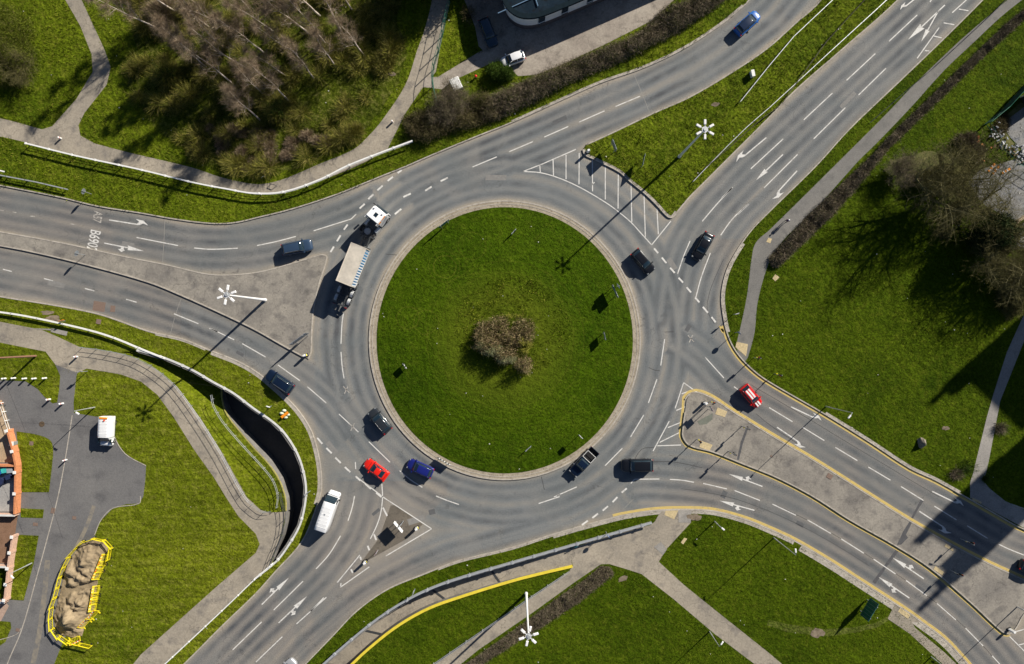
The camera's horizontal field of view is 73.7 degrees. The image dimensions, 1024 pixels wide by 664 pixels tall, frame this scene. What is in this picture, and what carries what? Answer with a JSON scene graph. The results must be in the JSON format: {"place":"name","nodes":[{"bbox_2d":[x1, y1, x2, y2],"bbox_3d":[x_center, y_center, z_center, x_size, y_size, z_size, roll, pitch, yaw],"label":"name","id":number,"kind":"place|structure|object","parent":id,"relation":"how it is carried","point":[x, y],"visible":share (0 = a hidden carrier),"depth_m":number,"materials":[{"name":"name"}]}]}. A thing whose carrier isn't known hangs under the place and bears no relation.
{"place":"outdoors","nodes":[
{"label":"outdoors","id":0,"kind":"place"},
{"bbox_2d":[0,467,13,510],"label":"garden paving","id":1,"kind":"structure","parent":0,"point":[6,496],"depth_m":103.97,"materials":[{"name":"grey concrete"}]},
{"bbox_2d":[0,516,17,562],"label":"garden paving","id":2,"kind":"structure","parent":0,"point":[8,524],"depth_m":103.97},
{"bbox_2d":[0,343,59,402],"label":"lawn patch","id":3,"kind":"object","parent":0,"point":[19,369],"visible":1,"depth_m":103.97,"materials":[{"name":"green plant"}]},
{"bbox_2d":[0,366,145,663],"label":"estate road","id":4,"kind":"structure","parent":0,"point":[102,479],"depth_m":103.99,"materials":[{"name":"grey asphalt"}]},
{"bbox_2d":[0,400,13,462],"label":"garden paving","id":5,"kind":"structure","parent":4,"relation":"on","point":[5,453],"depth_m":103.97,"materials":[{"name":"beige stone"}]},
{"bbox_2d":[2,533,18,601],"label":"garden wall","id":6,"kind":"structure","parent":4,"relation":"on","point":[9,568],"depth_m":103.15,"materials":[{"name":"brick"}]},
{"bbox_2d":[4,428,21,513],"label":"garden wall","id":7,"kind":"structure","parent":4,"relation":"on","point":[17,472],"depth_m":103.15,"materials":[{"name":"orange brick"}]},
{"bbox_2d":[9,535,38,600],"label":"lawn patch","id":8,"kind":"object","parent":4,"relation":"on","point":[26,547],"visible":1,"depth_m":103.97,"materials":[{"name":"green plant"}]},
{"bbox_2d":[17,431,52,491],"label":"lawn patch","id":9,"kind":"object","parent":4,"relation":"on","point":[33,476],"visible":1,"depth_m":103.97,"materials":[{"name":"green plant"}]},
{"bbox_2d":[31,505,95,663],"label":"mud track","id":10,"kind":"structure","parent":4,"relation":"on","point":[43,607],"depth_m":103.99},
{"bbox_2d":[0,415,145,663],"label":"kerb","id":11,"kind":"object","parent":4,"relation":"on","point":[49,531],"visible":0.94,"depth_m":103.97,"materials":[{"name":"concrete"}]},
{"bbox_2d":[97,415,116,445],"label":"van","id":12,"kind":"object","parent":4,"relation":"on","point":[106,430],"visible":1,"depth_m":102.29,"materials":[{"name":"white paint"}]},
{"bbox_2d":[0,322,284,663],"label":"footpath","id":13,"kind":"structure","parent":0,"point":[266,528],"depth_m":103.99,"materials":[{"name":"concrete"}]},
{"bbox_2d":[0,297,317,663],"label":"verge","id":14,"kind":"structure","parent":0,"point":[117,619],"depth_m":104.00,"materials":[{"name":"green plant"}]},
{"bbox_2d":[54,540,107,637],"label":"spoil heap","id":15,"kind":"object","parent":14,"relation":"on","point":[72,613],"visible":0.99,"depth_m":103.56,"materials":[{"name":"soil"}]},
{"bbox_2d":[0,232,325,358],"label":"paved island","id":16,"kind":"structure","parent":0,"point":[282,314],"depth_m":104.00,"materials":[{"name":"grey concrete"}]},
{"bbox_2d":[122,352,284,511],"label":"embankment","id":17,"kind":"structure","parent":0,"point":[255,481],"depth_m":104.43,"materials":[{"name":"green plant"}]},
{"bbox_2d":[0,0,448,192],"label":"footpath","id":18,"kind":"structure","parent":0,"point":[65,127],"depth_m":103.99,"materials":[{"name":"concrete"}]},
{"bbox_2d":[24,140,412,194],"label":"guard rail","id":19,"kind":"object","parent":18,"relation":"on","point":[349,165],"visible":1,"depth_m":102.90,"materials":[{"name":"silver metal"}]},
{"bbox_2d":[226,392,303,547],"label":"subway floor","id":20,"kind":"structure","parent":0,"point":[269,437],"depth_m":107.50,"materials":[{"name":"black asphalt"}]},
{"bbox_2d":[136,349,306,578],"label":"parapet wall","id":21,"kind":"structure","parent":20,"relation":"on","point":[290,443],"depth_m":103.48,"materials":[{"name":"white concrete"}]},
{"bbox_2d":[223,390,293,560],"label":"retaining wall","id":22,"kind":"structure","parent":20,"relation":"on","point":[270,459],"depth_m":105.95,"materials":[{"name":"grey concrete"}]},
{"bbox_2d":[0,0,892,222],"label":"verge","id":23,"kind":"structure","parent":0,"point":[249,201],"depth_m":104.00,"materials":[{"name":"green plant"}]},
{"bbox_2d":[0,39,37,88],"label":"bare tree","id":24,"kind":"object","parent":23,"relation":"on","point":[17,78],"visible":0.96,"depth_m":101.46,"materials":[{"name":"brown plant"}]},
{"bbox_2d":[0,1,42,91],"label":"thicket","id":25,"kind":"object","parent":23,"relation":"on","point":[9,30],"visible":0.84,"depth_m":102.40,"materials":[{"name":"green plant"}]},
{"bbox_2d":[127,0,407,178],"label":"woodland floor","id":26,"kind":"structure","parent":23,"relation":"on","point":[386,90],"depth_m":103.99,"materials":[{"name":"green plant"}]},
{"bbox_2d":[84,0,160,30],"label":"birch tree","id":27,"kind":"object","parent":26,"relation":"on","point":[105,6],"visible":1,"depth_m":96.72,"materials":[{"name":"brown plant"}]},
{"bbox_2d":[141,0,178,28],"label":"birch tree","id":28,"kind":"object","parent":26,"relation":"on","point":[157,4],"visible":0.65,"depth_m":102.52,"materials":[{"name":"brown plant"}]},
{"bbox_2d":[146,55,186,91],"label":"shrub","id":29,"kind":"object","parent":26,"relation":"on","point":[165,74],"visible":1,"depth_m":102.40,"materials":[{"name":"green plant"}]},
{"bbox_2d":[151,17,206,66],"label":"birch tree","id":30,"kind":"object","parent":26,"relation":"on","point":[170,34],"visible":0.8,"depth_m":96.06,"materials":[{"name":"brown plant"}]},
{"bbox_2d":[170,35,231,83],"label":"birch tree","id":31,"kind":"object","parent":26,"relation":"on","point":[184,44],"visible":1,"depth_m":96.13,"materials":[{"name":"brown plant"}]},
{"bbox_2d":[170,0,239,34],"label":"birch tree","id":32,"kind":"object","parent":26,"relation":"on","point":[187,10],"visible":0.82,"depth_m":95.89,"materials":[{"name":"brown plant"}]},
{"bbox_2d":[183,18,243,65],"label":"birch tree","id":33,"kind":"object","parent":26,"relation":"on","point":[191,27],"visible":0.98,"depth_m":95.68,"materials":[{"name":"brown plant"}]},
{"bbox_2d":[205,8,263,52],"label":"birch tree","id":34,"kind":"object","parent":26,"relation":"on","point":[216,21],"visible":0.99,"depth_m":96.09,"materials":[{"name":"brown plant"}]},
{"bbox_2d":[219,81,259,120],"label":"birch tree","id":35,"kind":"object","parent":26,"relation":"on","point":[237,104],"visible":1,"depth_m":96.50,"materials":[{"name":"brown plant"}]},
{"bbox_2d":[218,0,276,34],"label":"birch tree","id":36,"kind":"object","parent":26,"relation":"on","point":[237,5],"visible":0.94,"depth_m":96.38,"materials":[{"name":"brown plant"}]},
{"bbox_2d":[237,55,286,98],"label":"birch tree","id":37,"kind":"object","parent":26,"relation":"on","point":[252,65],"visible":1,"depth_m":95.95,"materials":[{"name":"brown plant"}]},
{"bbox_2d":[116,0,409,181],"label":"undergrowth","id":38,"kind":"object","parent":26,"relation":"on","point":[392,43],"visible":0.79,"depth_m":103.20,"materials":[{"name":"green plant"}]},
{"bbox_2d":[137,0,397,178],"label":"ground ivy","id":39,"kind":"object","parent":26,"relation":"on","point":[326,32],"visible":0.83,"depth_m":103.69,"materials":[{"name":"green plant"}]},
{"bbox_2d":[203,121,332,171],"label":"brambles","id":40,"kind":"object","parent":26,"relation":"on","point":[305,135],"visible":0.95,"depth_m":103.45,"materials":[{"name":"brown plant"}]},
{"bbox_2d":[249,18,297,54],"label":"birch tree","id":41,"kind":"object","parent":26,"relation":"on","point":[255,26],"visible":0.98,"depth_m":96.14,"materials":[{"name":"brown plant"}]},
{"bbox_2d":[259,93,296,126],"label":"shrub","id":42,"kind":"object","parent":26,"relation":"on","point":[282,105],"visible":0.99,"depth_m":102.54,"materials":[{"name":"green plant"}]},
{"bbox_2d":[257,0,306,31],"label":"birch tree","id":43,"kind":"object","parent":26,"relation":"on","point":[264,8],"visible":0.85,"depth_m":95.90,"materials":[{"name":"brown plant"}]},
{"bbox_2d":[278,33,313,77],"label":"birch tree","id":44,"kind":"object","parent":26,"relation":"on","point":[290,47],"visible":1,"depth_m":96.45,"materials":[{"name":"brown plant"}]},
{"bbox_2d":[278,0,326,44],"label":"birch tree","id":45,"kind":"object","parent":26,"relation":"on","point":[307,15],"visible":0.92,"depth_m":95.99,"materials":[{"name":"brown plant"}]},
{"bbox_2d":[301,25,335,66],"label":"birch tree","id":46,"kind":"object","parent":26,"relation":"on","point":[319,47],"visible":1,"depth_m":97.06,"materials":[{"name":"brown plant"}]},
{"bbox_2d":[326,12,364,56],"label":"birch tree","id":47,"kind":"object","parent":26,"relation":"on","point":[340,24],"visible":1,"depth_m":96.61,"materials":[{"name":"brown plant"}]},
{"bbox_2d":[369,46,398,79],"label":"shrub","id":48,"kind":"object","parent":26,"relation":"on","point":[382,60],"visible":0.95,"depth_m":103.24,"materials":[{"name":"green plant"}]},
{"bbox_2d":[425,85,460,127],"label":"bush","id":49,"kind":"object","parent":23,"relation":"on","point":[439,110],"visible":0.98,"depth_m":101.83,"materials":[{"name":"brown plant"}]},
{"bbox_2d":[426,71,475,116],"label":"bare tree","id":50,"kind":"object","parent":23,"relation":"on","point":[453,92],"visible":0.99,"depth_m":101.64,"materials":[{"name":"brown plant"}]},
{"bbox_2d":[401,87,501,143],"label":"hedge","id":51,"kind":"object","parent":23,"relation":"on","point":[428,132],"visible":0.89,"depth_m":103.09,"materials":[{"name":"plant"}]},
{"bbox_2d":[484,59,517,84],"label":"bush","id":52,"kind":"object","parent":23,"relation":"on","point":[498,71],"visible":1,"depth_m":102.93,"materials":[{"name":"green plant"}]},
{"bbox_2d":[476,0,726,123],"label":"hedge","id":53,"kind":"object","parent":23,"relation":"on","point":[560,70],"visible":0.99,"depth_m":103.02,"materials":[{"name":"plant"}]},
{"bbox_2d":[328,549,571,663],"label":"ramp path","id":54,"kind":"structure","parent":0,"point":[356,646],"depth_m":104.82,"materials":[{"name":"concrete"}]},
{"bbox_2d":[348,568,555,663],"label":"retaining wall","id":55,"kind":"structure","parent":54,"relation":"on","point":[384,632],"depth_m":104.51,"materials":[{"name":"grey concrete"}]},
{"bbox_2d":[351,565,572,663],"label":"wall coping","id":56,"kind":"object","parent":55,"relation":"on","point":[447,601],"depth_m":103.84,"materials":[{"name":"yellow paint"}]},
{"bbox_2d":[422,50,494,88],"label":"footpath link","id":57,"kind":"object","parent":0,"point":[478,60],"visible":0.89,"depth_m":103.99,"materials":[{"name":"beige concrete"}]},
{"bbox_2d":[41,72,949,637],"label":"worn soil","id":58,"kind":"structure","parent":0,"point":[815,632],"depth_m":103.96,"materials":[{"name":"brown soil"}]},
{"bbox_2d":[0,0,1023,663],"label":"road surface","id":59,"kind":"object","parent":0,"point":[486,516],"visible":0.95,"depth_m":104.10,"materials":[{"name":"grey asphalt"}]},
{"bbox_2d":[265,369,295,394],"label":"car","id":60,"kind":"object","parent":59,"relation":"on","point":[279,381],"visible":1,"depth_m":102.91,"materials":[{"name":"paint"}]},
{"bbox_2d":[281,239,313,255],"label":"car","id":61,"kind":"object","parent":59,"relation":"on","point":[297,247],"visible":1,"depth_m":102.88,"materials":[{"name":"blue metal"}]},
{"bbox_2d":[314,489,340,532],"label":"van","id":62,"kind":"object","parent":59,"relation":"on","point":[332,498],"visible":1,"depth_m":101.68,"materials":[{"name":"white paint"}]},
{"bbox_2d":[332,203,390,308],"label":"lorry","id":63,"kind":"object","parent":59,"relation":"on","point":[378,215],"visible":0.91,"depth_m":102.83,"materials":[{"name":"white paint"}]},
{"bbox_2d":[336,242,369,287],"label":"shipping container","id":64,"kind":"object","parent":63,"relation":"on","point":[353,264],"visible":1,"depth_m":100.23,"materials":[{"name":"metal"}]},
{"bbox_2d":[360,505,422,563],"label":"traffic island patch","id":65,"kind":"object","parent":59,"relation":"on","point":[391,535],"visible":1,"depth_m":104.10,"materials":[{"name":"concrete"}]},
{"bbox_2d":[47,91,855,524],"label":"asphalt patch","id":66,"kind":"object","parent":59,"relation":"on","point":[489,177],"visible":1,"depth_m":104.10,"materials":[{"name":"grey asphalt"}]},
{"bbox_2d":[370,202,638,478],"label":"island apron","id":67,"kind":"object","parent":59,"relation":"on","point":[616,271],"visible":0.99,"depth_m":103.98,"materials":[{"name":"grey concrete"}]},
{"bbox_2d":[377,207,632,472],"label":"island turf","id":68,"kind":"structure","parent":67,"relation":"on","point":[497,227],"depth_m":103.64,"materials":[{"name":"green plant"}]},
{"bbox_2d":[471,313,537,375],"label":"island shrubbery","id":69,"kind":"object","parent":68,"relation":"on","point":[496,350],"visible":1,"depth_m":102.28,"materials":[{"name":"brown plant"}]},
{"bbox_2d":[455,276,571,376],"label":"rough grass","id":70,"kind":"structure","parent":68,"relation":"on","point":[510,320],"depth_m":103.32,"materials":[{"name":"green plant"}]},
{"bbox_2d":[0,0,1023,663],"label":"kerb","id":71,"kind":"structure","parent":59,"relation":"on","point":[634,314],"depth_m":103.97,"materials":[{"name":"concrete"}]},
{"bbox_2d":[3,0,1023,663],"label":"lane marking","id":72,"kind":"object","parent":59,"relation":"on","point":[663,344],"visible":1,"depth_m":104.09,"materials":[{"name":"paint"}]},
{"bbox_2d":[317,170,715,572],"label":"give way marking","id":73,"kind":"object","parent":59,"relation":"on","point":[400,209],"visible":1,"depth_m":104.09,"materials":[{"name":"paint"}]},
{"bbox_2d":[104,0,962,622],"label":"lane arrow","id":74,"kind":"object","parent":59,"relation":"on","point":[742,154],"visible":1,"depth_m":104.09,"materials":[{"name":"paint"}]},
{"bbox_2d":[569,446,598,476],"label":"pickup truck","id":75,"kind":"object","parent":59,"relation":"on","point":[582,463],"visible":1,"depth_m":103.12,"materials":[{"name":"paint"}]},
{"bbox_2d":[620,458,652,473],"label":"car","id":76,"kind":"object","parent":59,"relation":"on","point":[630,465],"visible":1,"depth_m":102.83,"materials":[{"name":"black paint"}]},
{"bbox_2d":[691,231,714,260],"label":"car","id":77,"kind":"object","parent":59,"relation":"on","point":[699,251],"visible":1,"depth_m":103.12,"materials":[{"name":"black paint"}]},
{"bbox_2d":[733,10,760,36],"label":"car","id":78,"kind":"object","parent":59,"relation":"on","point":[742,27],"visible":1,"depth_m":102.97,"materials":[{"name":"blue paint"}]},
{"bbox_2d":[612,326,1023,663],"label":"double yellow lines","id":79,"kind":"object","parent":59,"relation":"on","point":[850,522],"visible":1,"depth_m":104.09,"materials":[{"name":"paint"}]},
{"bbox_2d":[155,5,966,663],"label":"kerbside strip","id":80,"kind":"object","parent":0,"point":[879,597],"visible":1,"depth_m":104.00,"materials":[{"name":"stone"}]},
{"bbox_2d":[465,0,672,75],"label":"pub car park","id":81,"kind":"structure","parent":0,"point":[586,30],"depth_m":103.98,"materials":[{"name":"grey asphalt"}]},
{"bbox_2d":[478,16,497,47],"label":"car","id":82,"kind":"object","parent":81,"relation":"on","point":[488,32],"visible":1,"depth_m":102.83,"materials":[{"name":"blue metal"}]},
{"bbox_2d":[498,0,603,28],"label":"pub building","id":83,"kind":"structure","parent":81,"relation":"on","point":[527,14],"depth_m":99.70,"materials":[{"name":"stone"}]},
{"bbox_2d":[435,511,780,663],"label":"footpath","id":84,"kind":"structure","parent":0,"point":[635,550],"depth_m":103.99,"materials":[{"name":"concrete"}]},
{"bbox_2d":[307,514,958,663],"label":"verge","id":85,"kind":"structure","parent":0,"point":[628,606],"depth_m":104.00,"materials":[{"name":"green plant"}]},
{"bbox_2d":[322,521,651,663],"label":"parapet","id":86,"kind":"structure","parent":85,"relation":"on","point":[448,581],"depth_m":102.95,"materials":[{"name":"grey concrete"}]},
{"bbox_2d":[767,616,887,635],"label":"desire line","id":87,"kind":"object","parent":85,"relation":"on","point":[801,629],"visible":1,"depth_m":103.99,"materials":[{"name":"brown soil"}]},
{"bbox_2d":[311,0,1023,663],"bbox_3d":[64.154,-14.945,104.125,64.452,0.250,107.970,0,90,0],"label":"field","id":88,"kind":"structure","parent":0,"point":[879,417],"depth_m":104.00,"materials":[{"name":"green plant"}]},
{"bbox_2d":[466,12,1022,663],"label":"border soil","id":89,"kind":"structure","parent":88,"relation":"on","point":[772,266],"depth_m":103.98,"materials":[{"name":"brown soil"}]},
{"bbox_2d":[467,565,613,663],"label":"shrub border","id":90,"kind":"object","parent":89,"relation":"on","point":[562,601],"visible":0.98,"depth_m":103.71,"materials":[{"name":"plant"}]},
{"bbox_2d":[767,8,1023,267],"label":"hedge","id":91,"kind":"object","parent":89,"relation":"on","point":[896,135],"visible":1,"depth_m":103.49,"materials":[{"name":"plant"}]},
{"bbox_2d":[880,141,930,193],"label":"bare tree","id":92,"kind":"object","parent":88,"relation":"on","point":[900,165],"visible":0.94,"depth_m":101.53,"materials":[{"name":"brown plant"}]},
{"bbox_2d":[884,102,1023,203],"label":"bare bank","id":93,"kind":"structure","parent":88,"relation":"on","point":[1019,106],"depth_m":103.99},
{"bbox_2d":[894,129,1013,249],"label":"bare tree","id":94,"kind":"object","parent":88,"relation":"on","point":[929,193],"visible":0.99,"depth_m":96.89,"materials":[{"name":"brown plant"}]},
{"bbox_2d":[953,129,987,160],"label":"bush","id":95,"kind":"object","parent":88,"relation":"on","point":[973,138],"visible":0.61,"depth_m":103.11,"materials":[{"name":"green plant"}]},
{"bbox_2d":[923,124,1019,221],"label":"bare tree","id":96,"kind":"object","parent":88,"relation":"on","point":[979,158],"visible":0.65,"depth_m":99.03,"materials":[{"name":"brown plant"}]},
{"bbox_2d":[946,147,1023,253],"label":"bare tree","id":97,"kind":"object","parent":88,"relation":"on","point":[1005,208],"visible":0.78,"depth_m":98.48,"materials":[{"name":"brown plant"}]},
{"bbox_2d":[961,210,1023,258],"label":"evergreen tree","id":98,"kind":"object","parent":88,"relation":"on","point":[980,232],"visible":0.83,"depth_m":99.44,"materials":[{"name":"green plant"}]},
{"bbox_2d":[961,211,1023,295],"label":"bare tree","id":99,"kind":"object","parent":88,"relation":"on","point":[995,257],"visible":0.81,"depth_m":99.32,"materials":[{"name":"brown plant"}]},
{"bbox_2d":[984,263,1023,321],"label":"bush","id":100,"kind":"object","parent":88,"relation":"on","point":[1011,306],"visible":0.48,"depth_m":103.02,"materials":[{"name":"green plant"}]},
{"bbox_2d":[990,244,1023,312],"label":"bare tree","id":101,"kind":"object","parent":88,"relation":"on","point":[1017,296],"visible":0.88,"depth_m":99.18,"materials":[{"name":"brown plant"}]},
{"bbox_2d":[584,0,895,214],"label":"verge between roads","id":102,"kind":"structure","parent":0,"point":[744,122],"depth_m":104.00,"materials":[{"name":"green plant"}]},
{"bbox_2d":[683,393,1023,632],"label":"paved island","id":103,"kind":"structure","parent":0,"point":[995,595],"depth_m":104.00,"materials":[{"name":"grey concrete"}]},
{"bbox_2d":[665,238,981,617],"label":"tactile paving","id":104,"kind":"structure","parent":103,"relation":"on","point":[742,347],"depth_m":103.98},
{"bbox_2d":[737,0,1020,360],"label":"footpath","id":105,"kind":"structure","parent":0,"point":[778,232],"depth_m":103.99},
{"bbox_2d":[888,605,955,663],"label":"footpath","id":106,"kind":"structure","parent":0,"point":[901,621],"depth_m":103.99,"materials":[{"name":"concrete"}]},
{"bbox_2d":[969,107,1023,219],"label":"yard","id":107,"kind":"structure","parent":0,"point":[1015,130],"depth_m":103.98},
{"bbox_2d":[970,317,1023,527],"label":"footpath","id":108,"kind":"structure","parent":0,"point":[985,495],"depth_m":103.99,"materials":[{"name":"grey asphalt"}]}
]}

